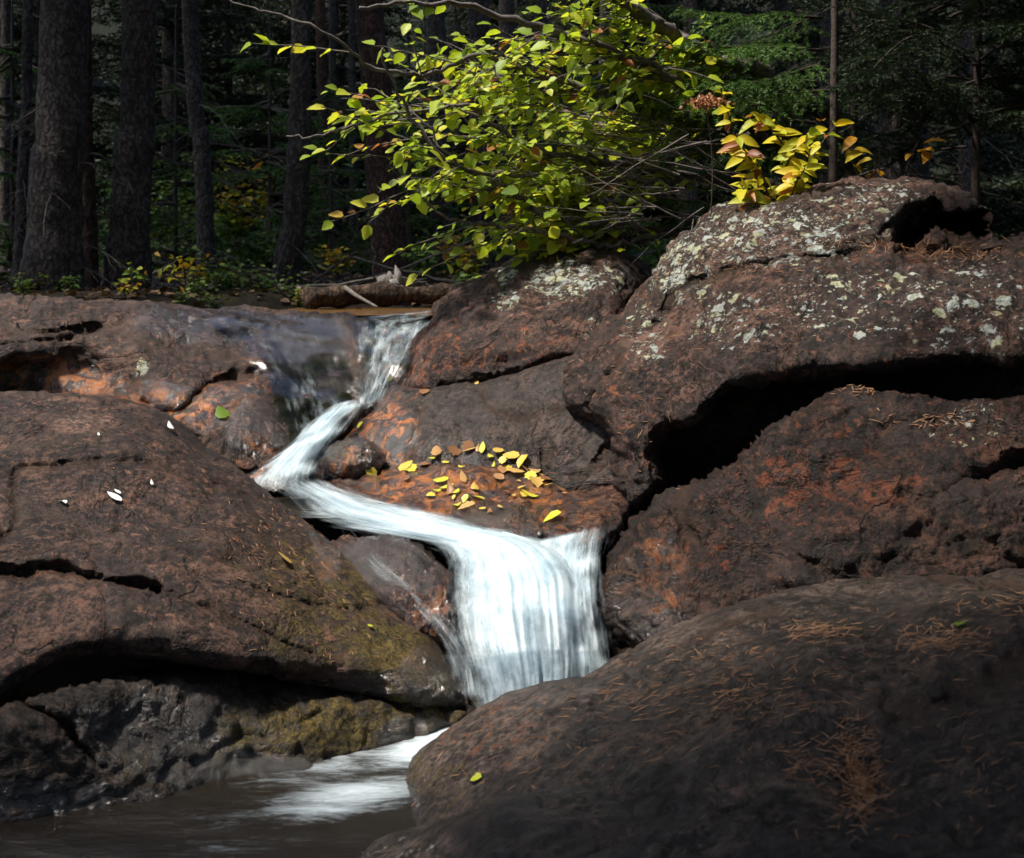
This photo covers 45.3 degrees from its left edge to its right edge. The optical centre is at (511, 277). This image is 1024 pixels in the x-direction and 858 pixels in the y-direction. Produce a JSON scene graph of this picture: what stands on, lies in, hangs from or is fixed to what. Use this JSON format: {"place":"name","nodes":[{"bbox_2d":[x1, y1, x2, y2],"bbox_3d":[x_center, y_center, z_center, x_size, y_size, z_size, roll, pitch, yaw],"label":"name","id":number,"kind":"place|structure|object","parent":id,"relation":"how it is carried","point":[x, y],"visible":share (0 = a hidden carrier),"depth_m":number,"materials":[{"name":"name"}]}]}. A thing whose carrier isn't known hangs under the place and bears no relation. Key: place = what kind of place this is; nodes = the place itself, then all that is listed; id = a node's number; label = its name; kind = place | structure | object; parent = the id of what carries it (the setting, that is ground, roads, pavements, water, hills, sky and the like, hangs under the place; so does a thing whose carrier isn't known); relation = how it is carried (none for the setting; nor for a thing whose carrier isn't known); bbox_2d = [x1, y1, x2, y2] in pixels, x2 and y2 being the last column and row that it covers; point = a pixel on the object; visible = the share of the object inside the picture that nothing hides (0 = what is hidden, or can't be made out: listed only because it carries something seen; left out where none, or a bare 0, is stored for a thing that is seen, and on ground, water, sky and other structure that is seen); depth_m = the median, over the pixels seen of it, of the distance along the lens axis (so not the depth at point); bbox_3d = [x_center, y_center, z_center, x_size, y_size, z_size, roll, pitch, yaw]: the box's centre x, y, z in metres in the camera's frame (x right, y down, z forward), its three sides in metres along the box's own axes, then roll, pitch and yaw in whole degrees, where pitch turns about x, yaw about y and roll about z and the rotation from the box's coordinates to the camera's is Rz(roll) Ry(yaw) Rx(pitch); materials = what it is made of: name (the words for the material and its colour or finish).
{"place":"outdoors","nodes":[
{"label":"outdoors","id":0,"kind":"place"},
{"bbox_2d":[0,686,489,857],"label":"pool","id":1,"kind":"structure","parent":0,"point":[351,805],"depth_m":2.15,"materials":[{"name":"liquid"}]},
{"bbox_2d":[353,785,652,857],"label":"boulder","id":2,"kind":"object","parent":1,"relation":"in","point":[568,821],"visible":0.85,"depth_m":1.75,"materials":[{"name":"stone"}]},
{"bbox_2d":[583,568,1023,678],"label":"boulder","id":3,"kind":"object","parent":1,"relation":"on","point":[828,600],"visible":0.14,"depth_m":2.41,"materials":[{"name":"stone"}]},
{"bbox_2d":[271,486,345,517],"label":"pool","id":4,"kind":"structure","parent":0,"point":[299,503],"depth_m":3.49,"materials":[{"name":"liquid"}]},
{"bbox_2d":[281,307,432,315],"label":"pool","id":5,"kind":"structure","parent":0,"point":[421,311],"depth_m":5.49,"materials":[{"name":"liquid"}]},
{"bbox_2d":[301,282,453,308],"bbox_3d":[-0.339,0.087,5.996,1.358,0.138,0.338,0,0,-28],"label":"log","id":6,"kind":"object","parent":5,"relation":"on","point":[379,294],"visible":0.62,"depth_m":5.90,"materials":[{"name":"brown wood"}]},
{"bbox_2d":[0,0,1023,686],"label":"ground","id":7,"kind":"structure","parent":0,"point":[468,656],"depth_m":3.89,"materials":[{"name":"brown soil"}]},
{"bbox_2d":[0,0,107,280],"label":"conifer","id":8,"kind":"object","parent":7,"relation":"on","point":[8,49],"visible":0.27,"depth_m":8.49,"materials":[{"name":"green plant"}]},
{"bbox_2d":[0,0,109,283],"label":"conifer","id":9,"kind":"object","parent":7,"relation":"on","point":[22,175],"visible":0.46,"depth_m":7.17,"materials":[{"name":"brown wood"}]},
{"bbox_2d":[0,0,121,275],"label":"conifer","id":10,"kind":"object","parent":7,"relation":"on","point":[5,9],"visible":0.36,"depth_m":9.51,"materials":[{"name":"plant"}]},
{"bbox_2d":[0,0,160,288],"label":"conifer","id":11,"kind":"object","parent":7,"relation":"on","point":[90,234],"visible":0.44,"depth_m":6.67,"materials":[{"name":"brown plant"}]},
{"bbox_2d":[0,0,174,290],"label":"conifer","id":12,"kind":"object","parent":7,"relation":"on","point":[53,247],"visible":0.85,"depth_m":6.29,"materials":[{"name":"brown wood"}]},
{"bbox_2d":[0,0,189,244],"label":"conifer","id":13,"kind":"object","parent":7,"relation":"on","point":[36,10],"visible":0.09,"depth_m":13.61,"materials":[{"name":"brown wood"}]},
{"bbox_2d":[18,0,233,289],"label":"conifer","id":14,"kind":"object","parent":7,"relation":"on","point":[128,236],"visible":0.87,"depth_m":6.72,"materials":[{"name":"brown wood"}]},
{"bbox_2d":[28,0,311,264],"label":"conifer","id":15,"kind":"object","parent":7,"relation":"on","point":[166,17],"visible":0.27,"depth_m":12.89,"materials":[{"name":"green wood"}]},
{"bbox_2d":[83,9,279,271],"bbox_3d":[-2.871,-1.060,10.045,1.652,2.257,1.589,0,0,-27],"label":"conifer","id":16,"kind":"object","parent":7,"relation":"on","point":[175,251],"visible":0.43,"depth_m":9.98,"materials":[{"name":"green plant"}]},
{"bbox_2d":[144,247,223,292],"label":"shrub","id":17,"kind":"object","parent":7,"relation":"on","point":[184,267],"visible":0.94,"depth_m":6.29,"materials":[{"name":"green plant"}]},
{"bbox_2d":[150,171,223,261],"bbox_3d":[-3.013,-0.526,10.775,1.042,0.933,0.683,0,0,0],"label":"shrub","id":18,"kind":"object","parent":7,"relation":"on","point":[165,233],"visible":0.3,"depth_m":10.74,"materials":[{"name":"green plant"}]},
{"bbox_2d":[92,0,282,246],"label":"conifer","id":19,"kind":"object","parent":7,"relation":"on","point":[215,92],"visible":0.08,"depth_m":14.00,"materials":[{"name":"green plant"}]},
{"bbox_2d":[154,185,272,266],"bbox_3d":[-2.903,-0.462,11.897,1.157,0.932,0.749,0,0,0],"label":"shrub","id":20,"kind":"object","parent":7,"relation":"on","point":[236,229],"visible":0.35,"depth_m":11.85,"materials":[{"name":"green plant"}]},
{"bbox_2d":[0,293,431,473],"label":"boulder","id":21,"kind":"object","parent":7,"relation":"on","point":[191,368],"visible":0.81,"depth_m":4.18,"materials":[{"name":"brown stone"}]},
{"bbox_2d":[245,458,300,494],"bbox_3d":[-0.788,0.604,3.801,0.304,0.130,0.357,0,0,0],"label":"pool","id":22,"kind":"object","parent":21,"relation":"on","point":[283,484],"visible":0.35,"depth_m":3.64,"materials":[{"name":"white liquid"}]},
{"bbox_2d":[258,406,348,481],"bbox_3d":[-0.646,0.503,3.774,0.367,0.244,0.607,0,0,4],"label":"chute","id":23,"kind":"object","parent":22,"relation":"on","point":[310,451],"visible":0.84,"depth_m":3.66,"materials":[{"name":"liquid"}]},
{"bbox_2d":[274,408,344,474],"bbox_3d":[-0.642,0.498,3.751,0.365,0.243,0.602,0,0,4],"label":"chute","id":24,"kind":"object","parent":23,"relation":"on","point":[321,426],"visible":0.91,"depth_m":3.73,"materials":[{"name":"liquid"}]},
{"bbox_2d":[274,404,354,475],"bbox_3d":[-0.638,0.495,3.728,0.362,0.242,0.600,0,0,4],"label":"chute","id":25,"kind":"object","parent":24,"relation":"on","point":[292,466],"visible":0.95,"depth_m":3.55,"materials":[{"name":"liquid"}]},
{"bbox_2d":[156,0,287,247],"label":"conifer","id":26,"kind":"object","parent":7,"relation":"on","point":[242,82],"visible":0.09,"depth_m":16.69,"materials":[{"name":"green wood"}]},
{"bbox_2d":[188,246,269,292],"bbox_3d":[-1.508,0.015,6.384,0.351,0.361,0.418,0,0,23],"label":"shrub","id":27,"kind":"object","parent":7,"relation":"on","point":[221,280],"visible":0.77,"depth_m":6.37,"materials":[{"name":"green plant"}]},
{"bbox_2d":[152,0,318,259],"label":"conifer","id":28,"kind":"object","parent":7,"relation":"on","point":[227,35],"visible":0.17,"depth_m":14.08,"materials":[{"name":"green plant"}]},
{"bbox_2d":[0,665,476,821],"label":"boulder","id":29,"kind":"object","parent":7,"relation":"on","point":[138,735],"visible":0.71,"depth_m":2.32,"materials":[{"name":"stone"}]},
{"bbox_2d":[0,390,468,707],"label":"boulder","id":30,"kind":"object","parent":29,"relation":"on","point":[77,581],"visible":0.97,"depth_m":2.63,"materials":[{"name":"brown stone"}]},
{"bbox_2d":[3,427,415,690],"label":"pine needles","id":31,"kind":"object","parent":30,"relation":"on","point":[266,569],"visible":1,"depth_m":2.76,"materials":[{"name":"brown plant"}]},
{"bbox_2d":[331,534,461,654],"bbox_3d":[-0.301,0.784,3.086,0.322,0.293,0.638,0,0,-6],"label":"boulder","id":32,"kind":"object","parent":30,"relation":"on","point":[411,583],"visible":0.93,"depth_m":2.89,"materials":[{"name":"brown stone"}]},
{"bbox_2d":[0,267,492,306],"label":"leaf litter","id":33,"kind":"object","parent":7,"relation":"on","point":[161,290],"visible":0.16,"depth_m":6.42,"materials":[{"name":"brown plant"}]},
{"bbox_2d":[214,144,282,255],"bbox_3d":[-2.597,-0.697,11.988,0.905,1.203,1.062,0,0,-14],"label":"shrub","id":34,"kind":"object","parent":7,"relation":"on","point":[251,198],"visible":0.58,"depth_m":12.06,"materials":[{"name":"green plant"}]},
{"bbox_2d":[150,0,361,270],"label":"conifer","id":35,"kind":"object","parent":7,"relation":"on","point":[257,253],"visible":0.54,"depth_m":10.95,"materials":[{"name":"green plant"}]},
{"bbox_2d":[211,259,306,290],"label":"shrub","id":36,"kind":"object","parent":7,"relation":"on","point":[265,279],"visible":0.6,"depth_m":6.48,"materials":[{"name":"green plant"}]},
{"bbox_2d":[151,0,367,278],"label":"conifer","id":37,"kind":"object","parent":7,"relation":"on","point":[204,238],"visible":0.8,"depth_m":8.55,"materials":[{"name":"brown wood"}]},
{"bbox_2d":[147,0,414,286],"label":"conifer","id":38,"kind":"object","parent":7,"relation":"on","point":[289,249],"visible":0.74,"depth_m":7.15,"materials":[{"name":"brown wood"}]},
{"bbox_2d":[214,0,363,250],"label":"conifer","id":39,"kind":"object","parent":7,"relation":"on","point":[286,12],"visible":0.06,"depth_m":15.43,"materials":[{"name":"green wood"}]},
{"bbox_2d":[266,0,357,265],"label":"conifer","id":40,"kind":"object","parent":7,"relation":"on","point":[321,40],"visible":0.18,"depth_m":12.45,"materials":[{"name":"brown plant"}]},
{"bbox_2d":[235,0,420,249],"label":"conifer","id":41,"kind":"object","parent":7,"relation":"on","point":[313,37],"visible":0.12,"depth_m":14.90,"materials":[{"name":"green wood"}]},
{"bbox_2d":[239,25,431,274],"bbox_3d":[-1.297,-0.941,9.570,1.423,2.034,1.508,0,0,0],"label":"conifer","id":42,"kind":"object","parent":7,"relation":"on","point":[329,173],"visible":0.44,"depth_m":9.48,"materials":[{"name":"green plant"}]},
{"bbox_2d":[314,244,359,277],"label":"shrub","id":43,"kind":"object","parent":7,"relation":"on","point":[334,258],"visible":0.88,"depth_m":8.49,"materials":[{"name":"green plant"}]},
{"bbox_2d":[311,0,365,256],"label":"conifer","id":44,"kind":"object","parent":7,"relation":"on","point":[352,221],"visible":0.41,"depth_m":11.97,"materials":[{"name":"brown wood"}]},
{"bbox_2d":[325,0,366,246],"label":"conifer","id":45,"kind":"object","parent":7,"relation":"on","point":[332,12],"visible":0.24,"depth_m":11.97,"materials":[{"name":"brown wood"}]},
{"bbox_2d":[235,0,465,254],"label":"conifer","id":46,"kind":"object","parent":7,"relation":"on","point":[340,32],"visible":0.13,"depth_m":14.11,"materials":[{"name":"green plant"}]},
{"bbox_2d":[287,0,450,282],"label":"conifer","id":47,"kind":"object","parent":7,"relation":"on","point":[370,24],"visible":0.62,"depth_m":7.52,"materials":[{"name":"brown plant"}]},
{"bbox_2d":[338,114,463,242],"bbox_3d":[-0.959,-0.718,10.281,1.035,1.343,0.790,0,0,-15],"label":"shrub","id":48,"kind":"object","parent":7,"relation":"on","point":[424,173],"visible":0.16,"depth_m":10.27,"materials":[{"name":"green plant"}]},
{"bbox_2d":[357,0,454,157],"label":"conifer","id":49,"kind":"object","parent":7,"relation":"on","point":[407,59],"visible":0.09,"depth_m":28.77,"materials":[{"name":"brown wood"}]},
{"bbox_2d":[316,7,509,268],"bbox_3d":[-0.866,-1.194,10.923,1.801,2.479,1.862,0,0,0],"label":"conifer","id":50,"kind":"object","parent":7,"relation":"on","point":[419,86],"visible":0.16,"depth_m":10.86,"materials":[{"name":"green plant"}]},
{"bbox_2d":[349,100,479,273],"bbox_3d":[-0.778,-0.622,9.079,0.991,1.366,0.953,0,0,30],"label":"conifer","id":51,"kind":"object","parent":7,"relation":"on","point":[409,218],"visible":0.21,"depth_m":8.99,"materials":[{"name":"green plant"}]},
{"bbox_2d":[399,241,439,280],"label":"shrub","id":52,"kind":"object","parent":7,"relation":"on","point":[420,266],"visible":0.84,"depth_m":7.17,"materials":[{"name":"green plant"}]},
{"bbox_2d":[365,0,502,274],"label":"conifer","id":53,"kind":"object","parent":7,"relation":"on","point":[436,25],"visible":0.3,"depth_m":9.14,"materials":[{"name":"brown wood"}]},
{"bbox_2d":[404,0,518,256],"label":"conifer","id":54,"kind":"object","parent":7,"relation":"on","point":[457,27],"visible":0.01,"depth_m":19.55,"materials":[{"name":"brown wood"}]},
{"bbox_2d":[301,459,630,555],"bbox_3d":[-0.135,0.643,3.545,0.806,0.255,1.249,0,0,-44],"label":"boulder","id":55,"kind":"object","parent":7,"relation":"on","point":[593,517],"visible":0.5,"depth_m":3.37,"materials":[{"name":"brown stone"}]},
{"bbox_2d":[317,436,385,480],"bbox_3d":[-0.492,0.558,3.753,0.220,0.160,0.293,0,0,0],"label":"boulder","id":56,"kind":"object","parent":55,"relation":"on","point":[355,457],"visible":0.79,"depth_m":3.63,"materials":[{"name":"brown stone"}]},
{"bbox_2d":[304,482,585,702],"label":"waterfall","id":57,"kind":"object","parent":55,"relation":"on","point":[522,582],"visible":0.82,"depth_m":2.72,"materials":[{"name":"liquid"}]},
{"bbox_2d":[340,356,613,490],"bbox_3d":[-0.101,0.469,3.973,1.159,0.443,0.833,0,0,20],"label":"boulder","id":58,"kind":"object","parent":55,"relation":"on","point":[535,420],"visible":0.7,"depth_m":3.70,"materials":[{"name":"brown stone"}]},
{"bbox_2d":[446,500,542,541],"bbox_3d":[-0.049,0.650,3.217,0.263,0.137,0.375,0,0,0],"label":"boulder","id":59,"kind":"object","parent":55,"relation":"on","point":[516,519],"visible":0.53,"depth_m":3.10,"materials":[{"name":"brown stone"}]},
{"bbox_2d":[541,536,603,677],"bbox_3d":[0.120,0.753,2.821,0.346,0.352,0.436,0,0,0],"label":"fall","id":60,"kind":"object","parent":55,"relation":"on","point":[573,567],"visible":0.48,"depth_m":2.81,"materials":[{"name":"liquid"}]},
{"bbox_2d":[554,537,588,676],"bbox_3d":[0.119,0.746,2.801,0.344,0.351,0.437,0,0,0],"label":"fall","id":61,"kind":"object","parent":60,"relation":"part of","point":[574,656],"visible":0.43,"depth_m":2.64,"materials":[{"name":"liquid"}]},
{"bbox_2d":[432,234,500,276],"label":"shrub","id":62,"kind":"object","parent":7,"relation":"on","point":[445,256],"visible":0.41,"depth_m":8.14,"materials":[{"name":"green plant"}]},
{"bbox_2d":[405,0,534,260],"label":"conifer","id":63,"kind":"object","parent":7,"relation":"on","point":[458,16],"visible":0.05,"depth_m":15.57,"materials":[{"name":"green wood"}]},
{"bbox_2d":[457,0,515,269],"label":"conifer","id":64,"kind":"object","parent":7,"relation":"on","point":[477,32],"visible":0.14,"depth_m":10.91,"materials":[{"name":"brown wood"}]},
{"bbox_2d":[413,0,559,255],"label":"conifer","id":65,"kind":"object","parent":7,"relation":"on","point":[465,145],"visible":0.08,"depth_m":14.68,"materials":[{"name":"green wood"}]},
{"bbox_2d":[493,0,514,267],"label":"conifer","id":66,"kind":"object","parent":7,"relation":"on","point":[506,26],"visible":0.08,"depth_m":11.93,"materials":[{"name":"brown wood"}]},
{"bbox_2d":[421,0,617,242],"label":"conifer","id":67,"kind":"object","parent":7,"relation":"on","point":[542,4],"visible":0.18,"depth_m":10.45,"materials":[{"name":"green plant"}]},
{"bbox_2d":[407,247,651,388],"bbox_3d":[0.074,0.181,4.506,0.954,0.604,1.302,0,0,0],"label":"boulder","id":68,"kind":"object","parent":7,"relation":"on","point":[471,330],"visible":0.62,"depth_m":4.18,"materials":[{"name":"stone"}]},
{"bbox_2d":[229,0,810,285],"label":"alder","id":69,"kind":"object","parent":68,"relation":"on","point":[581,223],"visible":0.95,"depth_m":4.60,"materials":[{"name":"green plant"}]},
{"bbox_2d":[438,0,669,269],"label":"conifer","id":70,"kind":"object","parent":7,"relation":"on","point":[630,249],"visible":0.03,"depth_m":7.87,"materials":[{"name":"green plant"}]},
{"bbox_2d":[464,0,699,254],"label":"conifer","id":71,"kind":"object","parent":7,"relation":"on","point":[648,211],"visible":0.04,"depth_m":12.95,"materials":[{"name":"green wood"}]},
{"bbox_2d":[498,4,726,273],"bbox_3d":[0.630,-0.975,7.135,1.589,2.257,1.652,0,0,-44],"label":"conifer","id":72,"kind":"object","parent":7,"relation":"on","point":[652,261],"visible":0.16,"depth_m":6.93,"materials":[{"name":"green plant"}]},
{"bbox_2d":[494,0,730,245],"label":"conifer","id":73,"kind":"object","parent":7,"relation":"on","point":[658,204],"visible":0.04,"depth_m":13.36,"materials":[{"name":"green plant"}]},
{"bbox_2d":[572,0,816,240],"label":"conifer","id":74,"kind":"object","parent":7,"relation":"on","point":[707,7],"visible":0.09,"depth_m":13.00,"materials":[{"name":"green plant"}]},
{"bbox_2d":[405,596,1023,857],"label":"boulder","id":75,"kind":"object","parent":7,"relation":"on","point":[728,807],"visible":0.86,"depth_m":1.79,"materials":[{"name":"stone"}]},
{"bbox_2d":[567,544,599,677],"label":"waterfall","id":76,"kind":"object","parent":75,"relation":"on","point":[591,637],"visible":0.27,"depth_m":2.71,"materials":[{"name":"liquid"}]},
{"bbox_2d":[411,586,1023,841],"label":"pine needles","id":77,"kind":"object","parent":75,"relation":"on","point":[856,770],"visible":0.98,"depth_m":1.76,"materials":[{"name":"brown plant"}]},
{"bbox_2d":[650,0,808,227],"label":"conifer","id":78,"kind":"object","parent":7,"relation":"on","point":[689,4],"visible":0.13,"depth_m":8.91,"materials":[{"name":"brown wood"}]},
{"bbox_2d":[618,0,845,232],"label":"spruce","id":79,"kind":"object","parent":7,"relation":"on","point":[758,49],"visible":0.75,"depth_m":4.71,"materials":[{"name":"green plant"}]},
{"bbox_2d":[667,0,874,220],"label":"conifer","id":80,"kind":"object","parent":7,"relation":"on","point":[812,35],"visible":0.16,"depth_m":12.35,"materials":[{"name":"green plant"}]},
{"bbox_2d":[724,0,873,182],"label":"conifer","id":81,"kind":"object","parent":7,"relation":"on","point":[824,39],"visible":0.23,"depth_m":11.38,"materials":[{"name":"brown wood"}]},
{"bbox_2d":[596,384,1023,656],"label":"boulder","id":82,"kind":"object","parent":7,"relation":"on","point":[825,486],"visible":0.73,"depth_m":2.73,"materials":[{"name":"red stone"}]},
{"bbox_2d":[642,366,1023,507],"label":"boulder","id":83,"kind":"object","parent":7,"relation":"on","point":[741,413],"visible":0.1,"depth_m":3.74,"materials":[{"name":"stone"}]},
{"bbox_2d":[562,176,1023,513],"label":"boulder","id":84,"kind":"object","parent":83,"relation":"on","point":[856,310],"visible":0.98,"depth_m":3.33,"materials":[{"name":"stone"}]},
{"bbox_2d":[679,92,735,216],"bbox_3d":[0.646,-0.356,4.007,0.137,0.498,0.146,0,0,-39],"label":"dried flower","id":85,"kind":"object","parent":84,"relation":"on","point":[708,101],"visible":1,"depth_m":4.00,"materials":[{"name":"brown plant"}]},
{"bbox_2d":[495,236,1023,489],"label":"pine needles","id":86,"kind":"object","parent":84,"relation":"on","point":[922,252],"visible":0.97,"depth_m":3.45,"materials":[{"name":"brown plant"}]},
{"bbox_2d":[714,89,852,209],"bbox_3d":[0.911,-0.384,4.039,0.510,0.505,0.449,0,0,0],"label":"shrub","id":87,"kind":"object","parent":84,"relation":"on","point":[789,172],"visible":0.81,"depth_m":3.96,"materials":[{"name":"yellow plant"}]},
{"bbox_2d":[711,0,973,197],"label":"spruce","id":88,"kind":"object","parent":7,"relation":"on","point":[853,131],"visible":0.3,"depth_m":5.19,"materials":[{"name":"green plant"}]},
{"bbox_2d":[794,0,931,181],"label":"conifer","id":89,"kind":"object","parent":7,"relation":"on","point":[847,59],"visible":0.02,"depth_m":16.48,"materials":[{"name":"green wood"}]},
{"bbox_2d":[707,0,1023,209],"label":"conifer","id":90,"kind":"object","parent":7,"relation":"on","point":[896,171],"visible":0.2,"depth_m":5.57,"materials":[{"name":"plant"}]},
{"bbox_2d":[816,118,946,178],"bbox_3d":[1.390,-0.192,4.723,0.468,0.830,0.327,0,0,0],"label":"shrub","id":91,"kind":"object","parent":7,"relation":"on","point":[849,141],"visible":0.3,"depth_m":4.68,"materials":[{"name":"yellow plant"}]},
{"bbox_2d":[872,0,930,179],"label":"conifer","id":92,"kind":"object","parent":7,"relation":"on","point":[922,168],"visible":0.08,"depth_m":6.30,"materials":[{"name":"green wood"}]},
{"bbox_2d":[787,0,1023,207],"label":"spruce","id":93,"kind":"object","parent":7,"relation":"on","point":[907,91],"visible":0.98,"depth_m":4.76,"materials":[{"name":"green plant"}]},
{"bbox_2d":[858,1,1003,204],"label":"conifer","id":94,"kind":"object","parent":7,"relation":"on","point":[940,143],"visible":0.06,"depth_m":19.14,"materials":[{"name":"plant"}]},
{"bbox_2d":[928,10,1023,230],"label":"conifer","id":95,"kind":"object","parent":7,"relation":"on","point":[942,71],"visible":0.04,"depth_m":20.93,"materials":[{"name":"green plant"}]},
{"bbox_2d":[929,4,1023,237],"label":"conifer","id":96,"kind":"object","parent":7,"relation":"on","point":[986,50],"visible":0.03,"depth_m":20.63,"materials":[{"name":"green plant"}]},
{"bbox_2d":[930,0,1023,239],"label":"conifer","id":97,"kind":"object","parent":7,"relation":"on","point":[1002,224],"visible":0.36,"depth_m":12.56,"materials":[{"name":"green wood"}]},
{"bbox_2d":[930,2,1023,191],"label":"conifer","id":98,"kind":"object","parent":7,"relation":"on","point":[966,153],"visible":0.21,"depth_m":9.86,"materials":[{"name":"brown wood"}]},
{"bbox_2d":[980,30,1023,236],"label":"conifer","id":99,"kind":"object","parent":7,"relation":"on","point":[1016,176],"visible":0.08,"depth_m":17.64,"materials":[{"name":"green plant"}]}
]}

